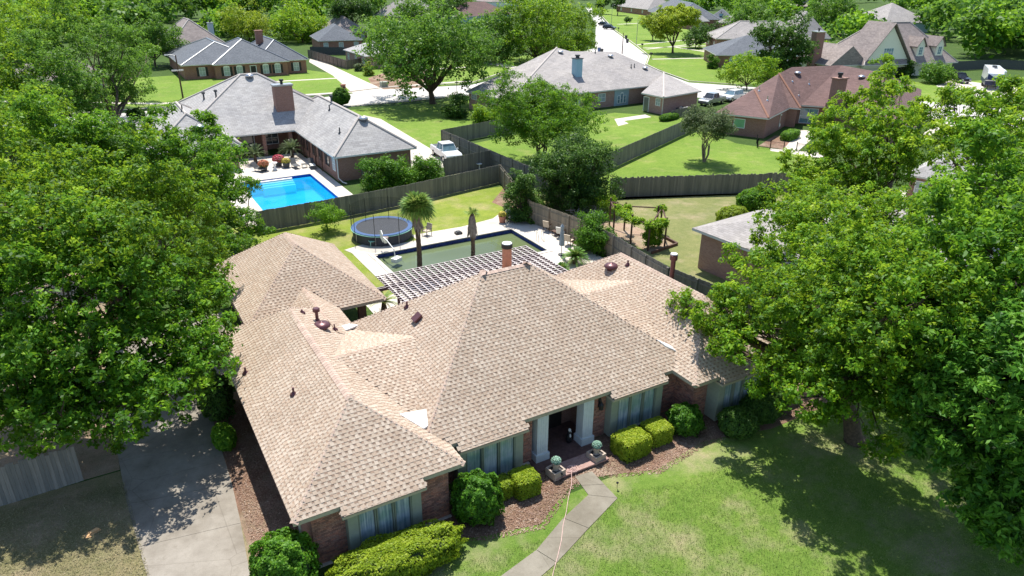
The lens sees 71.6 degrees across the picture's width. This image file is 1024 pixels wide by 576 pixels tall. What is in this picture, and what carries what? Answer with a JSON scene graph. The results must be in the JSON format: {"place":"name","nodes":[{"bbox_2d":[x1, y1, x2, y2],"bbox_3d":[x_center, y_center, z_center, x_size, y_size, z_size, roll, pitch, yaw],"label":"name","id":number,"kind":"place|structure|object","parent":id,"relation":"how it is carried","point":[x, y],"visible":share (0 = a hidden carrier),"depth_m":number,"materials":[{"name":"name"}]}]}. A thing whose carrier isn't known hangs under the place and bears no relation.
{"place":"outdoors","nodes":[
{"label":"outdoors","id":0,"kind":"place"},
{"bbox_2d":[0,272,119,499],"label":"yard soil","id":1,"kind":"structure","parent":0,"point":[93,462],"depth_m":31.86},
{"bbox_2d":[0,121,240,321],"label":"shade tree","id":2,"kind":"object","parent":1,"relation":"on","point":[106,221],"visible":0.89,"depth_m":33.33,"materials":[{"name":"green plant"}]},
{"bbox_2d":[0,222,242,459],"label":"shade tree","id":3,"kind":"object","parent":1,"relation":"on","point":[51,392],"visible":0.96,"depth_m":28.48,"materials":[{"name":"green plant"}]},
{"bbox_2d":[0,471,251,575],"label":"side lawn","id":4,"kind":"structure","parent":0,"point":[101,482],"depth_m":27.38,"materials":[{"name":"green plant"}]},
{"bbox_2d":[0,446,83,505],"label":"wooden fence","id":5,"kind":"object","parent":4,"relation":"on","point":[35,485],"visible":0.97,"depth_m":29.06,"materials":[{"name":"grey wood"}]},
{"bbox_2d":[162,17,224,53],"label":"brick house","id":6,"kind":"structure","parent":0,"point":[192,31],"depth_m":170.78,"materials":[{"name":"grey"}]},
{"bbox_2d":[67,70,351,106],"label":"lawn","id":7,"kind":"structure","parent":0,"point":[168,88],"depth_m":130.79,"materials":[{"name":"green plant"}]},
{"bbox_2d":[165,30,308,79],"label":"brick house","id":8,"kind":"structure","parent":7,"relation":"on","point":[205,58],"depth_m":141.26,"materials":[{"name":"grey"}]},
{"bbox_2d":[135,72,416,183],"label":"brick house","id":9,"kind":"structure","parent":0,"point":[336,141],"depth_m":80.95,"materials":[{"name":"grey"}]},
{"bbox_2d":[310,23,362,47],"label":"brick house","id":10,"kind":"structure","parent":0,"point":[333,35],"depth_m":184.49,"materials":[{"name":"grey"}]},
{"bbox_2d":[309,59,383,95],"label":"neighbour driveway","id":11,"kind":"structure","parent":0,"point":[352,82],"depth_m":136.94,"materials":[{"name":"concrete"}]},
{"bbox_2d":[232,186,586,294],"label":"back lawn","id":12,"kind":"structure","parent":0,"point":[449,214],"depth_m":61.07,"materials":[{"name":"green plant"}]},
{"bbox_2d":[180,176,276,257],"bbox_3d":[-20.429,-5.026,54.447,5.715,4.549,12.775,1,24,1],"label":"shade tree","id":13,"kind":"object","parent":12,"relation":"on","point":[247,230],"visible":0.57,"depth_m":53.00,"materials":[{"name":"green plant"}]},
{"bbox_2d":[349,195,412,245],"bbox_3d":[-10.515,-5.436,57.242,5.010,2.700,5.009,-13,28,-27],"label":"trampoline","id":14,"kind":"object","parent":12,"relation":"on","point":[395,230],"visible":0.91,"depth_m":56.64,"materials":[{"name":"blue plastic"}]},
{"bbox_2d":[351,220,585,291],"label":"green pool deck","id":15,"kind":"structure","parent":12,"relation":"on","point":[549,239],"depth_m":56.28,"materials":[{"name":"concrete"}]},
{"bbox_2d":[397,190,436,271],"bbox_3d":[-6.663,-3.981,50.016,3.085,6.056,2.868,-13,28,-27],"label":"palm tree","id":16,"kind":"object","parent":15,"relation":"on","point":[416,206],"visible":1,"depth_m":48.87,"materials":[{"name":"green plant"}]},
{"bbox_2d":[369,227,552,281],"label":"swimming pool","id":17,"kind":"structure","parent":15,"relation":"in","point":[441,251],"depth_m":55.64,"materials":[{"name":"liquid"}]},
{"bbox_2d":[500,167,543,223],"bbox_3d":[0.710,-7.920,61.078,3.884,4.908,3.817,-13,28,-27],"label":"bushy tree","id":18,"kind":"object","parent":12,"relation":"on","point":[521,191],"visible":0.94,"depth_m":60.41,"materials":[{"name":"green plant"}]},
{"bbox_2d":[492,188,593,251],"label":"planting bed","id":19,"kind":"object","parent":12,"relation":"on","point":[498,200],"visible":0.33,"depth_m":66.62,"materials":[{"name":"brown soil"}]},
{"bbox_2d":[499,165,614,255],"bbox_3d":[2.112,-7.163,62.142,2.420,1.989,22.442,-10,26,-21],"label":"wooden fence","id":20,"kind":"object","parent":19,"relation":"on","point":[553,217],"visible":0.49,"depth_m":58.61,"materials":[{"name":"beige wood"}]},
{"bbox_2d":[571,209,617,256],"bbox_3d":[6.339,-4.126,54.597,3.556,3.830,3.554,-13,28,-27],"label":"bushy tree","id":21,"kind":"object","parent":19,"relation":"on","point":[594,234],"visible":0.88,"depth_m":54.04,"materials":[{"name":"green plant"}]},
{"bbox_2d":[351,100,473,147],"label":"corner lawn","id":22,"kind":"structure","parent":0,"point":[425,124],"depth_m":102.88,"materials":[{"name":"green plant"}]},
{"bbox_2d":[350,0,513,103],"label":"oak tree","id":23,"kind":"object","parent":22,"relation":"on","point":[421,48],"visible":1,"depth_m":106.93,"materials":[{"name":"green plant"}]},
{"bbox_2d":[346,173,499,219],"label":"neighbour side lawn","id":24,"kind":"structure","parent":0,"point":[369,213],"depth_m":64.74,"materials":[{"name":"green plant"}]},
{"bbox_2d":[256,164,501,229],"bbox_3d":[-10.740,-8.453,64.916,25.291,1.887,0.771,-18,30,-35],"label":"wooden fence","id":25,"kind":"object","parent":24,"relation":"on","point":[285,217],"visible":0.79,"depth_m":63.81,"materials":[{"name":"grey wood"}]},
{"bbox_2d":[381,154,419,187],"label":"tall shrub","id":26,"kind":"object","parent":24,"relation":"on","point":[400,174],"visible":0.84,"depth_m":68.97,"materials":[{"name":"green plant"}]},
{"bbox_2d":[340,55,539,85],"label":"lawn","id":27,"kind":"structure","parent":0,"point":[492,70],"depth_m":148.79,"materials":[{"name":"green plant"}]},
{"bbox_2d":[469,6,529,64],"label":"broad tree","id":28,"kind":"object","parent":27,"relation":"on","point":[489,21],"visible":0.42,"depth_m":161.13,"materials":[{"name":"green plant"}]},
{"bbox_2d":[488,0,579,62],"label":"broad tree","id":29,"kind":"object","parent":27,"relation":"on","point":[536,42],"visible":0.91,"depth_m":160.68,"materials":[{"name":"green plant"}]},
{"bbox_2d":[366,251,602,313],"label":"patio","id":30,"kind":"structure","parent":0,"point":[591,257],"depth_m":52.16,"materials":[{"name":"concrete"}]},
{"bbox_2d":[375,245,567,303],"bbox_3d":[-2.470,0.426,44.371,11.300,2.705,5.551,-13,28,-27],"label":"pergola","id":31,"kind":"object","parent":30,"relation":"on","point":[463,269],"visible":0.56,"depth_m":44.44,"materials":[{"name":"paint"}]},
{"bbox_2d":[0,0,1023,575],"bbox_3d":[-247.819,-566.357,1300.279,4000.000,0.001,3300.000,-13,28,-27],"label":"ground","id":32,"kind":"structure","parent":0,"point":[162,66],"depth_m":140.99,"materials":[{"name":"green plant"}]},
{"bbox_2d":[0,83,79,248],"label":"shade tree","id":33,"kind":"object","parent":32,"relation":"on","point":[11,127],"visible":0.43,"depth_m":45.95,"materials":[{"name":"green plant"}]},
{"bbox_2d":[0,0,90,109],"bbox_3d":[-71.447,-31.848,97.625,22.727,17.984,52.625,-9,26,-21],"label":"shade tree","id":34,"kind":"object","parent":32,"relation":"on","point":[7,79],"visible":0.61,"depth_m":93.03,"materials":[{"name":"green plant"}]},
{"bbox_2d":[0,0,161,131],"bbox_3d":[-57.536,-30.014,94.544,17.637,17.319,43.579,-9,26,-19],"label":"shade tree","id":35,"kind":"object","parent":32,"relation":"on","point":[68,81],"visible":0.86,"depth_m":92.36,"materials":[{"name":"green plant"}]},
{"bbox_2d":[0,89,251,248],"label":"shade tree","id":36,"kind":"object","parent":32,"relation":"on","point":[83,131],"visible":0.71,"depth_m":49.29,"materials":[{"name":"green plant"}]},
{"bbox_2d":[118,13,189,65],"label":"round tree","id":37,"kind":"object","parent":32,"relation":"on","point":[156,34],"visible":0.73,"depth_m":150.89,"materials":[{"name":"green plant"}]},
{"bbox_2d":[112,405,214,461],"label":"driveway slab","id":38,"kind":"structure","parent":32,"relation":"on","point":[196,431],"depth_m":33.01,"materials":[{"name":"concrete"}]},
{"bbox_2d":[119,443,231,503],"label":"driveway slab","id":39,"kind":"structure","parent":32,"relation":"on","point":[178,471],"depth_m":30.62,"materials":[{"name":"concrete"}]},
{"bbox_2d":[127,484,240,546],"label":"driveway slab","id":40,"kind":"structure","parent":32,"relation":"on","point":[157,520],"depth_m":28.32,"materials":[{"name":"concrete"}]},
{"bbox_2d":[139,523,249,575],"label":"driveway slab","id":41,"kind":"structure","parent":32,"relation":"on","point":[219,552],"depth_m":26.36,"materials":[{"name":"concrete"}]},
{"bbox_2d":[215,0,274,40],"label":"flowering tree","id":42,"kind":"object","parent":32,"relation":"on","point":[248,25],"visible":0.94,"depth_m":207.02,"materials":[{"name":"green plant"}]},
{"bbox_2d":[214,391,298,555],"bbox_3d":[-11.373,7.999,30.704,1.950,0.001,14.000,-13,28,-27],"label":"mulch strip","id":43,"kind":"object","parent":32,"relation":"on","point":[243,520],"visible":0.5,"depth_m":29.84,"materials":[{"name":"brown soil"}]},
{"bbox_2d":[196,369,235,422],"bbox_3d":[-14.294,5.174,34.161,1.795,2.326,2.858,-13,28,-27],"label":"bush","id":44,"kind":"object","parent":43,"relation":"on","point":[220,402],"visible":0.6,"depth_m":33.44,"materials":[{"name":"green plant"}]},
{"bbox_2d":[210,422,236,451],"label":"shrub","id":45,"kind":"object","parent":43,"relation":"on","point":[223,435],"visible":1,"depth_m":31.93,"materials":[{"name":"green plant"}]},
{"bbox_2d":[248,526,322,575],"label":"bush","id":46,"kind":"object","parent":43,"relation":"on","point":[286,551],"visible":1,"depth_m":24.10,"materials":[{"name":"green plant"}]},
{"bbox_2d":[210,153,352,225],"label":"pool deck","id":47,"kind":"structure","parent":32,"relation":"on","point":[323,176],"depth_m":75.34,"materials":[{"name":"concrete"}]},
{"bbox_2d":[240,173,341,210],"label":"swimming pool","id":48,"kind":"structure","parent":47,"relation":"in","point":[284,191],"depth_m":72.23,"materials":[{"name":"blue liquid"}]},
{"bbox_2d":[267,0,329,42],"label":"round tree","id":49,"kind":"object","parent":32,"relation":"on","point":[306,24],"visible":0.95,"depth_m":200.94,"materials":[{"name":"green plant"}]},
{"bbox_2d":[327,0,376,24],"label":"umbrella tree","id":50,"kind":"object","parent":32,"relation":"on","point":[346,8],"visible":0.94,"depth_m":207.74,"materials":[{"name":"green plant"}]},
{"bbox_2d":[354,153,393,191],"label":"tall shrub","id":51,"kind":"object","parent":32,"relation":"on","point":[375,181],"visible":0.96,"depth_m":68.64,"materials":[{"name":"green plant"}]},
{"bbox_2d":[443,151,489,176],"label":"wooden fence","id":52,"kind":"object","parent":32,"relation":"on","point":[460,164],"visible":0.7,"depth_m":75.67,"materials":[{"name":"grey wood"}]},
{"bbox_2d":[443,119,511,139],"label":"wooden fence","id":53,"kind":"object","parent":32,"relation":"on","point":[474,131],"visible":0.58,"depth_m":90.52,"materials":[{"name":"grey wood"}]},
{"bbox_2d":[217,232,791,568],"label":"brick house","id":54,"kind":"structure","parent":32,"relation":"on","point":[395,418],"depth_m":31.90,"materials":[{"name":"beige"}]},
{"bbox_2d":[345,492,422,550],"bbox_3d":[-4.745,8.562,26.448,2.910,2.340,0.430,-13,28,-27],"label":"window","id":55,"kind":"structure","parent":54,"relation":"in","point":[406,512],"depth_m":26.36,"materials":[{"name":"blue glass"}]},
{"bbox_2d":[453,434,522,483],"bbox_3d":[-0.959,7.071,29.815,3.160,2.340,0.480,-13,28,-27],"label":"window","id":56,"kind":"structure","parent":54,"relation":"in","point":[506,455],"depth_m":29.92,"materials":[{"name":"blue glass"}]},
{"bbox_2d":[604,386,662,436],"bbox_3d":[5.759,5.502,33.402,3.110,2.340,0.480,-13,28,-27],"label":"window","id":57,"kind":"structure","parent":54,"relation":"in","point":[635,409],"depth_m":33.31,"materials":[{"name":"blue glass"}]},
{"bbox_2d":[704,372,764,420],"bbox_3d":[11.061,4.907,34.809,3.410,2.340,0.780,-13,28,-27],"label":"window","id":58,"kind":"structure","parent":54,"relation":"in","point":[718,398],"depth_m":34.23,"materials":[{"name":"blue glass"}]},
{"bbox_2d":[441,130,574,205],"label":"wooden fence","id":59,"kind":"object","parent":32,"relation":"on","point":[464,146],"visible":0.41,"depth_m":76.83,"materials":[{"name":"grey wood"}]},
{"bbox_2d":[0,0,1023,64],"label":"woodland","id":60,"kind":"object","parent":32,"relation":"on","point":[942,11],"visible":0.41,"depth_m":217.99,"materials":[{"name":"green plant"}]},
{"bbox_2d":[541,0,608,51],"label":"broad tree","id":61,"kind":"object","parent":32,"relation":"on","point":[578,37],"visible":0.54,"depth_m":173.34,"materials":[{"name":"green plant"}]},
{"bbox_2d":[475,113,683,180],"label":"fenced yard","id":62,"kind":"structure","parent":32,"relation":"on","point":[630,132],"depth_m":93.33,"materials":[{"name":"green plant"}]},
{"bbox_2d":[472,69,609,153],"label":"crape myrtle","id":63,"kind":"object","parent":62,"relation":"on","point":[539,112],"visible":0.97,"depth_m":75.05,"materials":[{"name":"green plant"}]},
{"bbox_2d":[465,47,701,114],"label":"brick house","id":64,"kind":"structure","parent":32,"relation":"on","point":[609,79],"depth_m":112.91,"materials":[{"name":"grey"}]},
{"bbox_2d":[542,130,832,199],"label":"green yard","id":65,"kind":"structure","parent":32,"relation":"on","point":[681,155],"depth_m":81.08,"materials":[{"name":"green plant"}]},
{"bbox_2d":[595,119,693,173],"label":"wooden fence","id":66,"kind":"object","parent":65,"relation":"on","point":[635,149],"visible":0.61,"depth_m":84.19,"materials":[{"name":"grey wood"}]},
{"bbox_2d":[609,172,805,196],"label":"wooden fence","id":67,"kind":"object","parent":65,"relation":"on","point":[667,185],"visible":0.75,"depth_m":68.58,"materials":[{"name":"grey wood"}]},
{"bbox_2d":[679,104,738,161],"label":"crape myrtle","id":68,"kind":"object","parent":65,"relation":"on","point":[716,125],"visible":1,"depth_m":78.11,"materials":[{"name":"green plant"}]},
{"bbox_2d":[612,236,876,361],"bbox_3d":[12.910,0.724,44.901,1.026,1.932,21.278,-14,28,-30],"label":"wooden fence","id":69,"kind":"object","parent":32,"relation":"on","point":[699,285],"visible":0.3,"depth_m":48.08,"materials":[{"name":"grey wood"}]},
{"bbox_2d":[720,0,773,26],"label":"broad tree","id":70,"kind":"object","parent":32,"relation":"on","point":[751,13],"visible":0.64,"depth_m":245.13,"materials":[{"name":"green plant"}]},
{"bbox_2d":[714,50,783,89],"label":"round tree","id":71,"kind":"object","parent":32,"relation":"on","point":[743,64],"visible":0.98,"depth_m":125.95,"materials":[{"name":"green plant"}]},
{"bbox_2d":[706,21,810,46],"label":"brick house","id":72,"kind":"structure","parent":32,"relation":"on","point":[732,30],"depth_m":191.99,"materials":[{"name":"grey"}]},
{"bbox_2d":[747,9,820,78],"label":"magnolia tree","id":73,"kind":"object","parent":32,"relation":"on","point":[783,42],"visible":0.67,"depth_m":138.83,"materials":[{"name":"green plant"}]},
{"bbox_2d":[715,65,921,143],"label":"brick house","id":74,"kind":"structure","parent":32,"relation":"on","point":[791,97],"depth_m":98.81,"materials":[{"name":"red"}]},
{"bbox_2d":[807,0,858,32],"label":"broad tree","id":75,"kind":"object","parent":32,"relation":"on","point":[831,12],"visible":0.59,"depth_m":237.32,"materials":[{"name":"green plant"}]},
{"bbox_2d":[718,175,957,302],"bbox_3d":[19.588,-2.029,41.971,12.654,10.162,20.454,15,28,29],"label":"shade tree","id":76,"kind":"object","parent":32,"relation":"on","point":[801,215],"visible":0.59,"depth_m":39.52,"materials":[{"name":"green plant"}]},
{"bbox_2d":[802,20,958,75],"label":"gabled house","id":77,"kind":"structure","parent":32,"relation":"on","point":[899,41],"depth_m":144.75,"materials":[{"name":"grey"}]},
{"bbox_2d":[910,73,1023,198],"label":"shade tree","id":78,"kind":"object","parent":32,"relation":"on","point":[1011,106],"visible":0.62,"depth_m":50.92,"materials":[{"name":"green plant"}]},
{"bbox_2d":[5,8,1023,127],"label":"road","id":79,"kind":"structure","parent":0,"point":[608,40],"depth_m":128.74,"materials":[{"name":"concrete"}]},
{"bbox_2d":[601,9,768,83],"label":"lawn","id":80,"kind":"structure","parent":0,"point":[695,69],"depth_m":184.77,"materials":[{"name":"green plant"}]},
{"bbox_2d":[638,2,701,52],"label":"yellow tree","id":81,"kind":"object","parent":80,"relation":"on","point":[669,20],"visible":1,"depth_m":180.49,"materials":[{"name":"green plant"}]},
{"bbox_2d":[703,35,798,67],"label":"brick house","id":82,"kind":"structure","parent":80,"relation":"on","point":[726,50],"depth_m":159.94,"materials":[{"name":"grey"}]},
{"bbox_2d":[539,192,850,284],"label":"olive lawn","id":83,"kind":"structure","parent":0,"point":[685,215],"depth_m":62.50,"materials":[{"name":"green plant"}]},
{"bbox_2d":[527,124,626,217],"bbox_3d":[5.917,-10.607,64.445,8.618,7.443,8.911,-13,28,-27],"label":"round tree","id":84,"kind":"object","parent":83,"relation":"on","point":[577,163],"visible":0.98,"depth_m":62.70,"materials":[{"name":"green plant"}]},
{"bbox_2d":[602,221,672,252],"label":"arbour bed soil","id":85,"kind":"structure","parent":83,"relation":"on","point":[637,239],"depth_m":58.56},
{"bbox_2d":[608,197,677,253],"bbox_3d":[10.588,-5.248,57.238,4.794,2.644,7.059,-3,24,-7],"label":"vine arbour","id":86,"kind":"object","parent":85,"relation":"on","point":[650,234],"visible":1,"depth_m":55.63,"materials":[{"name":"green plant"}]},
{"bbox_2d":[692,197,1018,306],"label":"brick house","id":87,"kind":"structure","parent":83,"relation":"on","point":[717,234],"depth_m":50.12,"materials":[{"name":"grey"}]},
{"bbox_2d":[775,53,938,197],"bbox_3d":[29.840,-12.829,62.362,11.244,13.015,25.224,11,26,22],"label":"shade tree","id":88,"kind":"object","parent":83,"relation":"on","point":[840,141],"visible":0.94,"depth_m":54.46,"materials":[{"name":"green plant"}]},
{"bbox_2d":[421,348,1023,575],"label":"front lawn","id":89,"kind":"structure","parent":0,"point":[709,458],"depth_m":28.23,"materials":[{"name":"green plant"}]},
{"bbox_2d":[324,518,468,575],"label":"hedge","id":90,"kind":"object","parent":89,"relation":"on","point":[412,550],"visible":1,"depth_m":25.29,"materials":[{"name":"green plant"}]},
{"bbox_2d":[501,550,555,575],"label":"walk slab","id":91,"kind":"structure","parent":89,"relation":"on","point":[536,563],"depth_m":25.98,"materials":[{"name":"concrete"}]},
{"bbox_2d":[537,518,588,562],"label":"walk slab","id":92,"kind":"structure","parent":89,"relation":"on","point":[570,535],"depth_m":27.21,"materials":[{"name":"concrete"}]},
{"bbox_2d":[564,495,616,527],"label":"walk slab","id":93,"kind":"structure","parent":89,"relation":"on","point":[588,511],"depth_m":28.68,"materials":[{"name":"concrete"}]},
{"bbox_2d":[445,374,829,540],"bbox_3d":[6.615,7.226,32.713,21.300,0.001,3.600,-13,28,-27],"label":"mulch bed","id":94,"kind":"object","parent":89,"relation":"on","point":[603,438],"visible":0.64,"depth_m":31.00,"materials":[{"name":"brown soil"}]},
{"bbox_2d":[448,468,504,526],"bbox_3d":[-1.363,8.206,27.994,2.240,1.994,2.067,-13,28,-27],"label":"bush","id":95,"kind":"object","parent":94,"relation":"on","point":[477,493],"visible":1,"depth_m":27.41,"materials":[{"name":"green plant"}]},
{"bbox_2d":[507,464,541,500],"bbox_3d":[0.512,8.106,29.581,1.239,1.037,1.224,-13,28,-27],"label":"hedge","id":96,"kind":"object","parent":94,"relation":"on","point":[526,479],"visible":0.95,"depth_m":29.20,"materials":[{"name":"green plant"}]},
{"bbox_2d":[610,424,652,463],"bbox_3d":[5.372,7.031,32.018,1.685,1.084,1.368,-13,28,-27],"label":"hedge","id":97,"kind":"object","parent":94,"relation":"on","point":[631,443],"visible":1,"depth_m":31.64,"materials":[{"name":"green plant"}]},
{"bbox_2d":[640,416,673,448],"bbox_3d":[6.706,6.679,32.912,1.337,1.007,1.246,-13,28,-27],"label":"hedge","id":98,"kind":"object","parent":94,"relation":"on","point":[659,429],"visible":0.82,"depth_m":32.53,"materials":[{"name":"green plant"}]},
{"bbox_2d":[665,401,705,437],"bbox_3d":[8.178,6.143,33.353,1.755,1.456,1.688,-13,28,-27],"label":"bush","id":99,"kind":"object","parent":94,"relation":"on","point":[685,418],"visible":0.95,"depth_m":32.88,"materials":[{"name":"green plant"}]},
{"bbox_2d":[716,405,759,439],"bbox_3d":[10.647,6.246,33.317,1.979,1.280,1.833,-13,28,-27],"label":"bush","id":100,"kind":"object","parent":94,"relation":"on","point":[738,422],"visible":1,"depth_m":32.81,"materials":[{"name":"green plant"}]},
{"bbox_2d":[739,393,781,424],"bbox_3d":[12.048,5.783,34.378,1.977,1.271,1.829,-13,28,-27],"label":"bush","id":101,"kind":"object","parent":94,"relation":"on","point":[765,411],"visible":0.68,"depth_m":33.81,"materials":[{"name":"green plant"}]},
{"bbox_2d":[662,205,1008,464],"bbox_3d":[12.856,2.066,30.572,9.464,11.824,13.688,-2,24,-5],"label":"shade tree","id":102,"kind":"object","parent":89,"relation":"on","point":[848,374],"visible":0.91,"depth_m":27.80,"materials":[{"name":"green plant"}]},
{"bbox_2d":[888,296,1023,567],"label":"shade tree","id":103,"kind":"object","parent":89,"relation":"on","point":[992,412],"visible":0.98,"depth_m":23.39,"materials":[{"name":"green plant"}]},
{"bbox_2d":[892,116,1023,367],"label":"shade tree","id":104,"kind":"object","parent":89,"relation":"on","point":[987,221],"visible":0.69,"depth_m":27.90,"materials":[{"name":"green plant"}]},
{"bbox_2d":[865,3,929,32],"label":"brick house","id":105,"kind":"structure","parent":0,"point":[891,12],"depth_m":252.68,"materials":[{"name":"grey"}]},
{"bbox_2d":[910,77,1023,152],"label":"rv lawn","id":106,"kind":"structure","parent":0,"point":[927,88],"depth_m":132.51,"materials":[{"name":"green plant"}]},
{"bbox_2d":[917,58,958,83],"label":"shrub","id":107,"kind":"object","parent":106,"relation":"on","point":[936,72],"visible":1,"depth_m":137.26,"materials":[{"name":"green plant"}]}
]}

